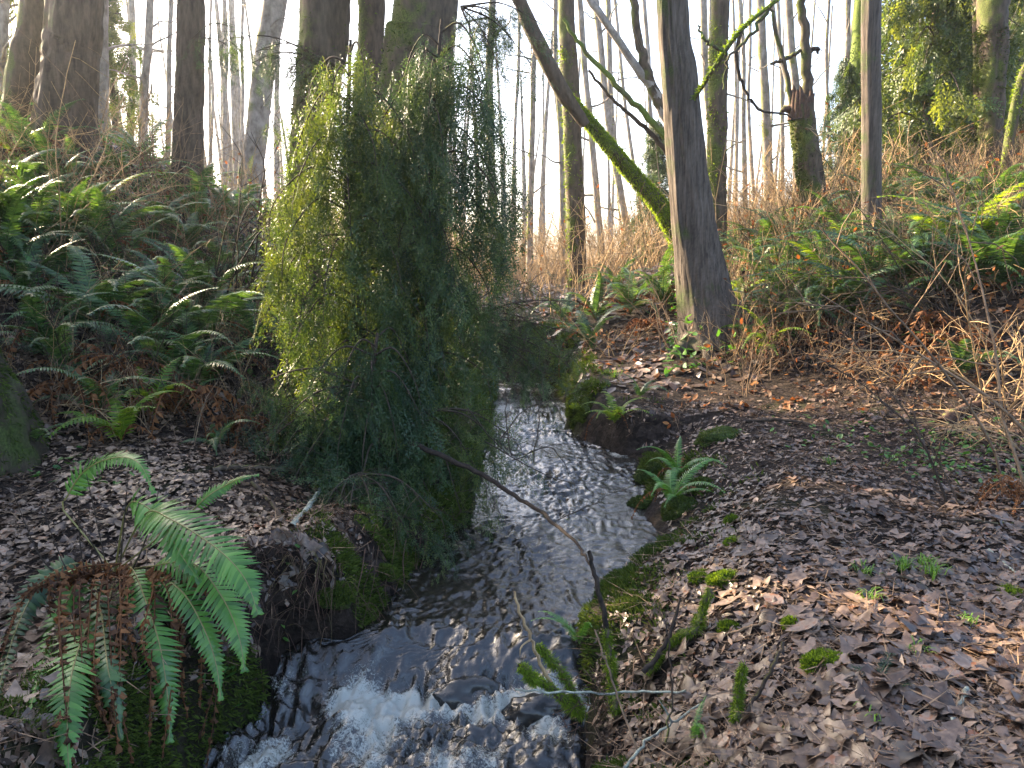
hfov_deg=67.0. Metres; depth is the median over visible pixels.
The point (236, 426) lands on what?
dead fern
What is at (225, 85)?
alder tree
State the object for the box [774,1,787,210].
alder tree
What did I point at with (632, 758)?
lichen stick
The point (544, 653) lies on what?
mossy stub
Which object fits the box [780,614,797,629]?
moss cushion
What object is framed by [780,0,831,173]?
alder tree
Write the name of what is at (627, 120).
alder tree
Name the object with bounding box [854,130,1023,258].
bare shrub
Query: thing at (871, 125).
young cedar tree
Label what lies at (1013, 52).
fir tree
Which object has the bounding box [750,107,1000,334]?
bare shrub
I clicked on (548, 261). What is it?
thicket
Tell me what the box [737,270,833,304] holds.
sword fern
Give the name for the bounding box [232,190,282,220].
sword fern
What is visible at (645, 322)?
dead fern
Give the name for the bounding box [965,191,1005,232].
sword fern
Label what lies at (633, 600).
moss cushion
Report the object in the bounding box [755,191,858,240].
sword fern
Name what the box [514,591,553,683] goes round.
bare twig
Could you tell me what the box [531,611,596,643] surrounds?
sword fern
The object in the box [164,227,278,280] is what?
sword fern
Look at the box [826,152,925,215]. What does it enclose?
sword fern
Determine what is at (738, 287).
sword fern
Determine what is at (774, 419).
fallen stick
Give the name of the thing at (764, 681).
pointed twig
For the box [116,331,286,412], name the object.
sword fern
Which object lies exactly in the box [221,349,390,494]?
hemlock bough
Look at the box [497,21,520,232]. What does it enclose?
alder tree
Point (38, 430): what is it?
sword fern
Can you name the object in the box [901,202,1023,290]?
sword fern
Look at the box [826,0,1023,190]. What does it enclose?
fir tree
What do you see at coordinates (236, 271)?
bare shrub
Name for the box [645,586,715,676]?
mossy branch
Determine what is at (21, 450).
mossy stump
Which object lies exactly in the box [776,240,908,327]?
sword fern
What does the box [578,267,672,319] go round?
sword fern
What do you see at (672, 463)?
sword fern
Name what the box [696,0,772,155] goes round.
alder tree
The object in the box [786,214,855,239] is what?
sword fern
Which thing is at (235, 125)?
distant wood
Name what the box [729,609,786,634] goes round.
fallen stick
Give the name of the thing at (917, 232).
sword fern
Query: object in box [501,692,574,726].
boulder
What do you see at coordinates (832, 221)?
sword fern
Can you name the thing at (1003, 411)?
bare shrub
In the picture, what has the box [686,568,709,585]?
moss cushion
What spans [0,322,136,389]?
sword fern
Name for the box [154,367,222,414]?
sword fern
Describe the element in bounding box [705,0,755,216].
alder tree
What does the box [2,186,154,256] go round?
sword fern
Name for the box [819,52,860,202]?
fir tree
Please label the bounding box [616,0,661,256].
alder tree
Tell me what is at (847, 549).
fallen stick
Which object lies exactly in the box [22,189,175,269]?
sword fern
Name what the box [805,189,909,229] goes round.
sword fern
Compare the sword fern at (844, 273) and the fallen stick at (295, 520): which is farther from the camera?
the sword fern at (844, 273)
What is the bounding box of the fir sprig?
[850,651,910,685]
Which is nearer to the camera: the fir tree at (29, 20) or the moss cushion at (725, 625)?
the moss cushion at (725, 625)
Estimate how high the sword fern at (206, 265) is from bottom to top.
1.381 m
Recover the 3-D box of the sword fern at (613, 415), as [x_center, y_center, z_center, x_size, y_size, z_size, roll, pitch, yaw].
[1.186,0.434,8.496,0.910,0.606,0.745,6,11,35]
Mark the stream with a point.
(362, 698)
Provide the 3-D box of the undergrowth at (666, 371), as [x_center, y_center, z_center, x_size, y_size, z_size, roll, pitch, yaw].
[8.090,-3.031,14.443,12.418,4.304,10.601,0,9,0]
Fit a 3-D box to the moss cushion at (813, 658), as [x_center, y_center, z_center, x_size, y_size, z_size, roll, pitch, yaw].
[1.315,1.173,3.251,0.233,0.123,0.172,0,9,0]
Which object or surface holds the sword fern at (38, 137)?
on the ground at (798, 507)
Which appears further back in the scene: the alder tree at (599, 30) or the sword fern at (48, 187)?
the alder tree at (599, 30)
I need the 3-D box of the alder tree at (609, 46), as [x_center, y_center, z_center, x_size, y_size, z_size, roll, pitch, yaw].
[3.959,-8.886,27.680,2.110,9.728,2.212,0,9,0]
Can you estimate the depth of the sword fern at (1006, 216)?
8.96 m
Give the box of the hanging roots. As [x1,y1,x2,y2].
[300,534,427,639]
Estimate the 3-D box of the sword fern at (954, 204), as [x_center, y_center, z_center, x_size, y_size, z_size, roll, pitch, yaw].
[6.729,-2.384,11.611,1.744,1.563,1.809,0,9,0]
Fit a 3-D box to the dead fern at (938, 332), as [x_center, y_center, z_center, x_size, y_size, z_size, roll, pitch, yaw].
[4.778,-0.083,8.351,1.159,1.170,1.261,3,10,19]
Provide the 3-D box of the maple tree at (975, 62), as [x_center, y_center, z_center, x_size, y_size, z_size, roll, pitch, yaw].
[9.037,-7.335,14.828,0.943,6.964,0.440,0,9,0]
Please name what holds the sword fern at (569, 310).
on the ground at (798, 507)
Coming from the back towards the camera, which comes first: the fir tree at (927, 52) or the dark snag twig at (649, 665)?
the fir tree at (927, 52)
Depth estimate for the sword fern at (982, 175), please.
11.48 m
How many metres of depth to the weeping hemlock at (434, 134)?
6.42 m
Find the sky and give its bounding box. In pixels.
[8,0,909,257]
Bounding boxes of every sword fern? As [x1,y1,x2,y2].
[0,99,103,173]
[0,125,73,160]
[0,149,77,212]
[0,160,89,210]
[0,175,94,255]
[0,179,135,249]
[0,183,52,250]
[0,186,82,274]
[0,226,104,279]
[0,238,103,311]
[0,245,184,352]
[0,292,116,363]
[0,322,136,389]
[0,450,263,767]
[1,131,148,188]
[2,147,114,193]
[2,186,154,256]
[3,180,124,246]
[4,177,110,263]
[10,134,143,201]
[11,177,141,208]
[15,185,181,265]
[15,364,176,443]
[17,423,73,441]
[21,181,126,220]
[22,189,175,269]
[35,172,164,246]
[45,214,180,269]
[48,390,181,450]
[50,287,233,366]
[57,141,205,196]
[68,298,207,350]
[69,325,236,380]
[83,253,303,370]
[93,119,171,170]
[96,249,228,308]
[106,190,229,248]
[112,355,195,426]
[115,238,259,312]
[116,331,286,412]
[127,237,282,337]
[128,193,241,248]
[129,160,262,232]
[139,307,281,395]
[143,166,262,236]
[151,187,273,247]
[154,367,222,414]
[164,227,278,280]
[179,419,259,454]
[193,225,274,267]
[198,292,307,387]
[205,182,279,229]
[227,240,335,287]
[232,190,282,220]
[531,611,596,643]
[532,269,648,325]
[534,291,582,323]
[541,305,632,376]
[577,255,652,294]
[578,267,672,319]
[580,391,655,441]
[613,243,676,315]
[617,373,670,396]
[631,459,724,517]
[637,436,726,484]
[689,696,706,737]
[718,231,796,278]
[719,206,803,259]
[719,206,814,252]
[721,305,811,370]
[725,243,827,298]
[731,238,807,274]
[731,273,790,299]
[733,269,840,338]
[736,272,871,325]
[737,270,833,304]
[745,207,830,261]
[745,270,833,323]
[749,228,897,277]
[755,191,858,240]
[757,260,881,311]
[758,265,931,328]
[767,259,868,326]
[769,229,873,274]
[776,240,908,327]
[781,261,939,342]
[784,229,964,334]
[786,206,905,248]
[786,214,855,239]
[798,225,897,258]
[798,267,894,347]
[804,245,949,317]
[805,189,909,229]
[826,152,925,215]
[829,215,1013,262]
[837,200,981,253]
[842,206,913,257]
[852,235,1000,279]
[873,224,1023,294]
[874,233,1022,297]
[877,181,1023,292]
[877,204,958,243]
[883,163,989,221]
[886,172,1023,207]
[900,171,1022,216]
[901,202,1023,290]
[902,190,1021,214]
[902,203,1023,313]
[902,332,1021,388]
[903,211,1023,267]
[909,180,1023,211]
[917,177,1017,199]
[924,159,1023,201]
[927,211,1023,237]
[939,229,1023,290]
[947,163,1023,206]
[955,187,1023,218]
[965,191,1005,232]
[969,181,1023,215]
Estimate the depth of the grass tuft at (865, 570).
4.03 m
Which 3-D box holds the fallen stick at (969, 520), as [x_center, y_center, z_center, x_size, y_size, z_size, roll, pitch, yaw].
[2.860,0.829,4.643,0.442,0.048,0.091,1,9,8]
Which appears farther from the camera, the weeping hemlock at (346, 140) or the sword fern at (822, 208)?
the sword fern at (822, 208)
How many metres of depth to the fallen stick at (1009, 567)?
4.14 m
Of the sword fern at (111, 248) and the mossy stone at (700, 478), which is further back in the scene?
the sword fern at (111, 248)
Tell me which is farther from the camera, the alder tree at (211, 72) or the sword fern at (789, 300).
the alder tree at (211, 72)
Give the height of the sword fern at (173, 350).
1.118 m
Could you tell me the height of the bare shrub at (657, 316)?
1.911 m
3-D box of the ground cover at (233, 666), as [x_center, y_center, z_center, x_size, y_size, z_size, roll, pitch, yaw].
[-1.342,1.321,3.994,0.259,0.830,0.862,5,10,27]
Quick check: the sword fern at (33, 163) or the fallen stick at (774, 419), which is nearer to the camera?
the fallen stick at (774, 419)
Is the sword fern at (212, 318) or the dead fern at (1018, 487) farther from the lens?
the sword fern at (212, 318)
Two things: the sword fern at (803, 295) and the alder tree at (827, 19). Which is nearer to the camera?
the sword fern at (803, 295)
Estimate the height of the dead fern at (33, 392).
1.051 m
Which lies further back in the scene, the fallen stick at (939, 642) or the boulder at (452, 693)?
the boulder at (452, 693)
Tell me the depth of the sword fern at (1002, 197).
10.61 m
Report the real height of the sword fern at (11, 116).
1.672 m
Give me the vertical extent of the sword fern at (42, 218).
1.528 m
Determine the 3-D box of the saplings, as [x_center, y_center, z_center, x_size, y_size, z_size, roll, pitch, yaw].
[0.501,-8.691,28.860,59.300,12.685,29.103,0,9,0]
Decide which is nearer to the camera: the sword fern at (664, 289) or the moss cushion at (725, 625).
the moss cushion at (725, 625)
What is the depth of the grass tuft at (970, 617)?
3.55 m
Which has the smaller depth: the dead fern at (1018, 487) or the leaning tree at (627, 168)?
the dead fern at (1018, 487)
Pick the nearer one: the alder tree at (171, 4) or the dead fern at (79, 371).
the dead fern at (79, 371)
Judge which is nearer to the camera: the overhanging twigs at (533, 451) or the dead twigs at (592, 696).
the dead twigs at (592, 696)
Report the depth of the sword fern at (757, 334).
9.53 m
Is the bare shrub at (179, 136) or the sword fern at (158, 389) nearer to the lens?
the sword fern at (158, 389)
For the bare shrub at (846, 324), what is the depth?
9.30 m
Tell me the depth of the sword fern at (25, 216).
9.24 m
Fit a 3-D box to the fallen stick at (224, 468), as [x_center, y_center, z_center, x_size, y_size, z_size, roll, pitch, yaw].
[-1.927,0.647,5.825,0.104,0.212,0.775,7,11,38]
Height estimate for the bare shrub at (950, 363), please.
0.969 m
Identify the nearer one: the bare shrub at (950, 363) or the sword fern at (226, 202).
the bare shrub at (950, 363)
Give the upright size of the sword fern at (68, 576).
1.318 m
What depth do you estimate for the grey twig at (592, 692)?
3.51 m
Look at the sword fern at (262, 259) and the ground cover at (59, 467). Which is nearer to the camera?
the ground cover at (59, 467)
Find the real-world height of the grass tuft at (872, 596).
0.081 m
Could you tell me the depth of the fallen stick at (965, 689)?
2.89 m
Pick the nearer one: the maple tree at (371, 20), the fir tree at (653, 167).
the maple tree at (371, 20)
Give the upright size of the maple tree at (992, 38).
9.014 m
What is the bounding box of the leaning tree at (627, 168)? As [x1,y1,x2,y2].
[512,0,673,257]
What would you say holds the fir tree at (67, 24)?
on the ground at (798, 507)
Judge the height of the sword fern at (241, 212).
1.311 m
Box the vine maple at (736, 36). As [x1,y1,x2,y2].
[689,0,799,119]
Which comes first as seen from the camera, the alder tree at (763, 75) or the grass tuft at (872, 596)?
the grass tuft at (872, 596)
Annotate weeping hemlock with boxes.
[230,39,469,485]
[316,19,541,499]
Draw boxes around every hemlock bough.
[181,16,255,92]
[196,30,341,172]
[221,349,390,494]
[290,457,476,584]
[386,403,549,542]
[434,270,614,441]
[441,0,570,132]
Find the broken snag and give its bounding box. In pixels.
[770,0,833,222]
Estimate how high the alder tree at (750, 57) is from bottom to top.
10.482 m
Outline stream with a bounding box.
[201,377,657,767]
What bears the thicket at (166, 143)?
on the ground at (798, 507)
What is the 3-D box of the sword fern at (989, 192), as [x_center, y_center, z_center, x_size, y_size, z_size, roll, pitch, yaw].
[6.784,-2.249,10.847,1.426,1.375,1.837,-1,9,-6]
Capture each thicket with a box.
[0,41,348,329]
[0,96,337,461]
[0,154,296,464]
[236,101,985,325]
[693,111,1023,374]
[703,145,1023,387]
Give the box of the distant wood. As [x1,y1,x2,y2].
[10,0,911,267]
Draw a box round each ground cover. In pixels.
[8,446,134,487]
[174,536,299,738]
[738,411,1023,483]
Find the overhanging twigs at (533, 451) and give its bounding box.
[467,347,639,520]
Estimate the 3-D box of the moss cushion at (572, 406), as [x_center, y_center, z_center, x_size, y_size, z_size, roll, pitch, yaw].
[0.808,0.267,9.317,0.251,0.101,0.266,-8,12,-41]
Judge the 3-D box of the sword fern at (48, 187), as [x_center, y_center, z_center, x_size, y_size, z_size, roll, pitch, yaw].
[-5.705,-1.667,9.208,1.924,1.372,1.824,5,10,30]
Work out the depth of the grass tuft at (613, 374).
9.76 m
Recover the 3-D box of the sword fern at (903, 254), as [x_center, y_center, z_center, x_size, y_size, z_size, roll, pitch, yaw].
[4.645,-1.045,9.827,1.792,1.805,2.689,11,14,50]
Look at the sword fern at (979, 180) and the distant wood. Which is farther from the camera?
the distant wood
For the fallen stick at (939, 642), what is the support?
on the ground at (798, 507)
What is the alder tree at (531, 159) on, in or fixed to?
on the ground at (798, 507)
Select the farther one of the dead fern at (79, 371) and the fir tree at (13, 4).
the fir tree at (13, 4)
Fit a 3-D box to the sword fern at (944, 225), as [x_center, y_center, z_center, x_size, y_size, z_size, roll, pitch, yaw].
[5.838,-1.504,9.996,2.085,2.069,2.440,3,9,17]
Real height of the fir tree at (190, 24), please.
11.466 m
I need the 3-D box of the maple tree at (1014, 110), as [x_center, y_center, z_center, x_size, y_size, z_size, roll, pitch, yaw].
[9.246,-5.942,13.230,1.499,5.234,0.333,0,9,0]
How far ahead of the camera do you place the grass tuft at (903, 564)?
4.10 m
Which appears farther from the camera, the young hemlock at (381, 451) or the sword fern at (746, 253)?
the sword fern at (746, 253)
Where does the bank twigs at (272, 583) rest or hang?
on the ground at (798, 507)
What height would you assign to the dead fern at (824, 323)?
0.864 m
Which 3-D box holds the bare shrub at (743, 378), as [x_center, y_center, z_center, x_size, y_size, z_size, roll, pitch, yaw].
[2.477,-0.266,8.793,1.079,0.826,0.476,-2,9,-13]
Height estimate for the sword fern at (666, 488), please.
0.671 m
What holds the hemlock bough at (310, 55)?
attached to the maple tree at (324, 26)
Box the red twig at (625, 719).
[594,629,640,755]
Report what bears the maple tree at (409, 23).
on the ground at (798, 507)
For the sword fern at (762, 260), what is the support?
on the ground at (798, 507)
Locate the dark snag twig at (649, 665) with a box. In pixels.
[641,597,681,673]
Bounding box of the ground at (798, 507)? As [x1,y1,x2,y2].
[0,123,1023,767]
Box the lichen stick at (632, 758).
[623,701,699,767]
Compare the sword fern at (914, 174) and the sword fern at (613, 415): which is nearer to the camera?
the sword fern at (613, 415)
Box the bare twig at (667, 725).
[664,612,672,742]
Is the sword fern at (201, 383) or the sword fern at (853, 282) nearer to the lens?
the sword fern at (201, 383)
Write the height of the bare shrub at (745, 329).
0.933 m
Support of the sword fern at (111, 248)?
on the ground at (798, 507)
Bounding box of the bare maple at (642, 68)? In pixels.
[562,0,665,154]
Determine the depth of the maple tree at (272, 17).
16.08 m
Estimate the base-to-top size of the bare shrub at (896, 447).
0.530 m
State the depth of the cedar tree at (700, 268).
10.05 m
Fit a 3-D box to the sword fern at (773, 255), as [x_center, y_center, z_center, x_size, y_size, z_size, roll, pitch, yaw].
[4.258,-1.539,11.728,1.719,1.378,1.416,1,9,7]
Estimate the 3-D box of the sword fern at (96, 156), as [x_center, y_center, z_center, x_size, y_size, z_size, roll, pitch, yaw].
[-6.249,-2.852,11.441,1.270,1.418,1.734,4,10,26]
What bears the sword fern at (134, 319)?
on the ground at (798, 507)
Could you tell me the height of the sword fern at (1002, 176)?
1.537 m
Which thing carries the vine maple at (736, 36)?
attached to the cedar tree at (700, 268)
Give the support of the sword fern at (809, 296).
on the ground at (798, 507)
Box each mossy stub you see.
[516,660,587,721]
[535,642,588,723]
[600,628,623,717]
[725,660,748,723]
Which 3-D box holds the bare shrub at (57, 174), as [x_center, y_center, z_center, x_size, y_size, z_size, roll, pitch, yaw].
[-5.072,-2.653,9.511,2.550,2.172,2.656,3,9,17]
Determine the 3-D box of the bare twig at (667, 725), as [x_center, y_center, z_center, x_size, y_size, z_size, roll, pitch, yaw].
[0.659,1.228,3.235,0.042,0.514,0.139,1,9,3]
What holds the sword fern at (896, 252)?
on the ground at (798, 507)
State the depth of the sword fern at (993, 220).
9.71 m
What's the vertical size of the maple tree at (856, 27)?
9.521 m
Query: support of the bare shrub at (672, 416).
on the ground at (798, 507)
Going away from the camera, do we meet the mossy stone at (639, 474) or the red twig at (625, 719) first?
the red twig at (625, 719)
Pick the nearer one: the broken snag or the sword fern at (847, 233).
the sword fern at (847, 233)
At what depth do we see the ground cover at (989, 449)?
6.48 m
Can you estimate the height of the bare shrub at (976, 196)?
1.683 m
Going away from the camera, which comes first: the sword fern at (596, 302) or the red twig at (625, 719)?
the red twig at (625, 719)
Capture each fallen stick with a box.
[209,464,301,473]
[250,480,289,528]
[287,487,321,526]
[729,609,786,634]
[746,417,813,426]
[799,613,864,633]
[832,546,881,560]
[877,638,987,646]
[935,400,987,423]
[947,517,1013,524]
[951,686,969,719]
[988,548,1015,571]
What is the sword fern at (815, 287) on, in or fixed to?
on the ground at (798, 507)
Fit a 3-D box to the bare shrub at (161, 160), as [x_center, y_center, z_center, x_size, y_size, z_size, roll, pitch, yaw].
[-5.004,-3.204,10.740,2.515,2.250,1.943,-2,9,-14]
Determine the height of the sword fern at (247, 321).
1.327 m
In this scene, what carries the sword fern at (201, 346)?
on the ground at (798, 507)
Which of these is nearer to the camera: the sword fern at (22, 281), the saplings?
the sword fern at (22, 281)
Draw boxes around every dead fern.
[27,374,127,443]
[44,352,194,423]
[119,380,250,444]
[201,405,276,454]
[623,317,664,342]
[734,322,823,373]
[770,310,835,354]
[871,310,980,379]
[899,322,1017,391]
[973,474,1023,516]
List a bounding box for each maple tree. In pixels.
[238,0,293,210]
[272,0,350,351]
[349,0,385,304]
[362,0,457,380]
[556,0,586,287]
[704,0,730,254]
[837,0,860,186]
[969,0,978,174]
[973,0,1010,175]
[997,64,1023,175]
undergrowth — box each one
[0,88,296,383]
[663,155,1023,376]
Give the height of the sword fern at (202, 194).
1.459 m
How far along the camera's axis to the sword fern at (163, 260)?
8.45 m
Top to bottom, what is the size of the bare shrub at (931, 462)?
1.342 m
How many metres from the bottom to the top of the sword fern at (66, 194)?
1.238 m
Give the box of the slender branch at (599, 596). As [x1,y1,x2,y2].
[587,550,608,634]
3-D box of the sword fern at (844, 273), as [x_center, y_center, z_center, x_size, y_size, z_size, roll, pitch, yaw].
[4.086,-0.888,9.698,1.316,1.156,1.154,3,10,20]
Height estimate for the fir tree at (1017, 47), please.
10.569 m
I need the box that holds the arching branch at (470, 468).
[408,439,588,564]
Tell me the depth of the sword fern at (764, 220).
12.53 m
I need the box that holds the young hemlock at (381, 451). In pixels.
[258,327,454,501]
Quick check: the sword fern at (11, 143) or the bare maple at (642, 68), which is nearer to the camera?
the sword fern at (11, 143)
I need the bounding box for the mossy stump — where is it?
[0,345,51,476]
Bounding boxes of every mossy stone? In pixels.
[626,494,652,508]
[633,460,662,484]
[660,495,697,521]
[685,475,712,493]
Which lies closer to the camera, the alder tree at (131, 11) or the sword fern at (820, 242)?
the sword fern at (820, 242)
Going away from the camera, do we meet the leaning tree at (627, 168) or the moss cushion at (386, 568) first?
the moss cushion at (386, 568)
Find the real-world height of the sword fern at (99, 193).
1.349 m
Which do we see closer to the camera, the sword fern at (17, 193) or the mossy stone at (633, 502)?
the mossy stone at (633, 502)
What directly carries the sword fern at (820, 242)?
on the ground at (798, 507)
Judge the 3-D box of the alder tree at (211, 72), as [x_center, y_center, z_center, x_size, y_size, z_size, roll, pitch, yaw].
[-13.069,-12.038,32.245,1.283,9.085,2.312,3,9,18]
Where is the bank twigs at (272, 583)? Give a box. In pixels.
[182,491,475,691]
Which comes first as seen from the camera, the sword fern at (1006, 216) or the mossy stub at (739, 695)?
the mossy stub at (739, 695)
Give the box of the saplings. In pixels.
[9,0,1023,286]
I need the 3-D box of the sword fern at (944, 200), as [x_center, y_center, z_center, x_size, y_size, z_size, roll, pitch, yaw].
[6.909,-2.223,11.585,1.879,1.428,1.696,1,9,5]
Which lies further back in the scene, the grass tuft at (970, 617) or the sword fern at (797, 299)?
the sword fern at (797, 299)
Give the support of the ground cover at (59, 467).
on the ground at (798, 507)
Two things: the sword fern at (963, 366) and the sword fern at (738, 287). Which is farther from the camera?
the sword fern at (738, 287)
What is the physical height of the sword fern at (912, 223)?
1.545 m
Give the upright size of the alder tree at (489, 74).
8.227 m
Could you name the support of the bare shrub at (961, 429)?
on the ground at (798, 507)
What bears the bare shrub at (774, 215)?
on the ground at (798, 507)
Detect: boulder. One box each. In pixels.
[432,675,503,709]
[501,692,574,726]
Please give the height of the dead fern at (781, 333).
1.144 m
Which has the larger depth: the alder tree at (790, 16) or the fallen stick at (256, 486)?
the alder tree at (790, 16)
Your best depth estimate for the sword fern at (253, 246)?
11.27 m
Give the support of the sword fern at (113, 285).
on the ground at (798, 507)
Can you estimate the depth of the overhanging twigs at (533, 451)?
5.84 m
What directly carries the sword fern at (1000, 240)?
on the ground at (798, 507)
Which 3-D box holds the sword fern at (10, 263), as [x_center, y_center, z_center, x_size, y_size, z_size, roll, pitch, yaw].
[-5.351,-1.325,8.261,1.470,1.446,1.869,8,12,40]
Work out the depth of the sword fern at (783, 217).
12.86 m
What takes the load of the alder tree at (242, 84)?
on the ground at (798, 507)
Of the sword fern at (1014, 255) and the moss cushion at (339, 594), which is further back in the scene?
the sword fern at (1014, 255)
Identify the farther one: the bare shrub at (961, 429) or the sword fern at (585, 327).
the sword fern at (585, 327)
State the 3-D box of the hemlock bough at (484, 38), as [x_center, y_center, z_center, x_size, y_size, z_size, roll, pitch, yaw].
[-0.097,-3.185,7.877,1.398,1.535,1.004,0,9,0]
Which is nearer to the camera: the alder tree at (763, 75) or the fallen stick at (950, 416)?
the fallen stick at (950, 416)
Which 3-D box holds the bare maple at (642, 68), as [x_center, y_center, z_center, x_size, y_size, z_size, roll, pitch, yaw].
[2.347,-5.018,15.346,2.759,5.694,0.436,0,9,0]
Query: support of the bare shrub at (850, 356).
on the ground at (798, 507)
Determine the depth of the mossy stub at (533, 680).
3.58 m
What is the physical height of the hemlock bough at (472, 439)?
1.201 m
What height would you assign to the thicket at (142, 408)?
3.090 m
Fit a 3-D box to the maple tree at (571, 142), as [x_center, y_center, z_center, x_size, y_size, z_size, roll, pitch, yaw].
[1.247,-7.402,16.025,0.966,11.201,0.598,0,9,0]
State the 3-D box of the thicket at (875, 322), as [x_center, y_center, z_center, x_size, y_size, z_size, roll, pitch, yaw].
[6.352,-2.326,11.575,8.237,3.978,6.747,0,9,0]
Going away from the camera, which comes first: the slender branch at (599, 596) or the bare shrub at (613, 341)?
the slender branch at (599, 596)
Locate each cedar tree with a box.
[656,0,778,360]
[861,0,881,256]
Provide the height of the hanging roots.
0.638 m
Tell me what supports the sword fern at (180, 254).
on the ground at (798, 507)
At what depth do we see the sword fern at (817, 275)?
10.31 m
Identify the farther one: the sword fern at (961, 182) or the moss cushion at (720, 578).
the sword fern at (961, 182)
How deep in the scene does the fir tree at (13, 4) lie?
16.13 m
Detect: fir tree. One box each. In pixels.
[0,0,43,126]
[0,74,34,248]
[6,0,17,62]
[30,0,103,167]
[108,0,167,145]
[170,0,205,206]
[610,116,669,268]
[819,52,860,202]
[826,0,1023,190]
[828,0,1023,176]
[920,7,1023,135]
[971,0,1023,147]
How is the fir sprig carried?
on the ground at (798, 507)
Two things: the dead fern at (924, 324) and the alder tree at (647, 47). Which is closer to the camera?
the dead fern at (924, 324)
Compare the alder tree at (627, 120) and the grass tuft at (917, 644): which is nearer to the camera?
the grass tuft at (917, 644)
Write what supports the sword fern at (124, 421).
on the ground at (798, 507)
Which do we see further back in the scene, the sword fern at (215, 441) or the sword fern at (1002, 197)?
the sword fern at (1002, 197)
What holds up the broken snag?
on the ground at (798, 507)
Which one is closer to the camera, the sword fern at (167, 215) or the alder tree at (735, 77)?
the sword fern at (167, 215)
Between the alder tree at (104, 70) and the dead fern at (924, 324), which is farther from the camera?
the alder tree at (104, 70)
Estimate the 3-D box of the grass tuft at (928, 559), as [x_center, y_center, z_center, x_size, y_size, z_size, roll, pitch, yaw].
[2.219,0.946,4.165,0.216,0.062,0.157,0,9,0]
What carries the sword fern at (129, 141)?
on the ground at (798, 507)
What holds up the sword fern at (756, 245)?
on the ground at (798, 507)
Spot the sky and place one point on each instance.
(289, 33)
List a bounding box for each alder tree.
[0,0,16,100]
[98,0,173,138]
[109,0,175,145]
[115,0,175,138]
[120,0,223,162]
[204,0,248,186]
[205,0,214,178]
[212,0,267,194]
[450,0,525,286]
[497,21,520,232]
[498,48,557,281]
[517,0,614,281]
[535,0,614,275]
[575,0,635,270]
[602,0,636,265]
[613,0,644,227]
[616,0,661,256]
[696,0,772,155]
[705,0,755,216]
[732,0,747,216]
[734,0,827,199]
[747,0,799,206]
[752,0,841,170]
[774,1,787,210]
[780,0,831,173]
[785,0,860,210]
[788,0,850,172]
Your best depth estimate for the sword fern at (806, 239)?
11.06 m
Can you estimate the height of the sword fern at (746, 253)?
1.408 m
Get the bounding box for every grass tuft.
[607,368,623,376]
[820,455,835,464]
[850,558,885,574]
[854,586,883,601]
[854,701,880,721]
[887,554,917,572]
[904,635,938,655]
[907,557,953,580]
[913,552,947,564]
[960,611,979,625]
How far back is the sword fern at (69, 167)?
10.50 m
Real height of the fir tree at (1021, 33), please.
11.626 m
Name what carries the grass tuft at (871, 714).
on the ground at (798, 507)
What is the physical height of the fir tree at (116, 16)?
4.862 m
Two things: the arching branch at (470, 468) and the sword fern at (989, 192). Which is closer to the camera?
the arching branch at (470, 468)
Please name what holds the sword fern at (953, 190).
on the ground at (798, 507)
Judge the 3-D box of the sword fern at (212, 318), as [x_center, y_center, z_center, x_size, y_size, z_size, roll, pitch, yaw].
[-3.207,-0.338,8.460,2.145,2.138,2.298,1,9,5]
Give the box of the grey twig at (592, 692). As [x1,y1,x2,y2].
[515,688,685,694]
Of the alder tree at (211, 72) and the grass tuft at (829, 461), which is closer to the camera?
the grass tuft at (829, 461)
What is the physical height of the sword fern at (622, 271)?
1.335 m
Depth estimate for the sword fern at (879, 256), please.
9.63 m
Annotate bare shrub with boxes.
[0,40,220,254]
[8,26,257,220]
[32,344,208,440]
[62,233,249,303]
[63,47,244,220]
[189,114,312,319]
[557,310,658,358]
[603,217,723,355]
[627,388,700,428]
[675,293,788,360]
[698,326,774,397]
[720,167,860,263]
[740,280,956,334]
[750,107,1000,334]
[759,305,957,396]
[768,130,1023,492]
[790,301,959,504]
[792,316,1023,404]
[812,172,1023,421]
[837,383,1023,454]
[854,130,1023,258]
[876,407,928,468]
[897,125,1023,245]
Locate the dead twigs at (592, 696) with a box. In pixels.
[534,667,642,764]
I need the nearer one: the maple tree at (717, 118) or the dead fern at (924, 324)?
the dead fern at (924, 324)
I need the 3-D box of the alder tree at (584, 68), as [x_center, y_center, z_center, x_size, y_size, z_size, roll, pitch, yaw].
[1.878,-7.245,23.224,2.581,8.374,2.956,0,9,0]
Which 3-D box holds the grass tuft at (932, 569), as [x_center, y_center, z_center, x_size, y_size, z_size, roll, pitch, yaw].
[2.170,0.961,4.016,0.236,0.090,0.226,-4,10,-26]
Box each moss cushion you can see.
[316,579,358,610]
[378,562,399,581]
[569,402,581,410]
[615,594,647,613]
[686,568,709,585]
[705,568,740,588]
[715,618,739,634]
[722,514,738,525]
[722,535,742,547]
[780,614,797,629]
[799,647,848,674]
[996,582,1023,597]
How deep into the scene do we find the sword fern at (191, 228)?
10.54 m
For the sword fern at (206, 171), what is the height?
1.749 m
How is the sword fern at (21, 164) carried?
on the ground at (798, 507)
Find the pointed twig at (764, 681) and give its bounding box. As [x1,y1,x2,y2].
[737,641,784,719]
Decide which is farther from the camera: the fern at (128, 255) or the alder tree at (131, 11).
the alder tree at (131, 11)
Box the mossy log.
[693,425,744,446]

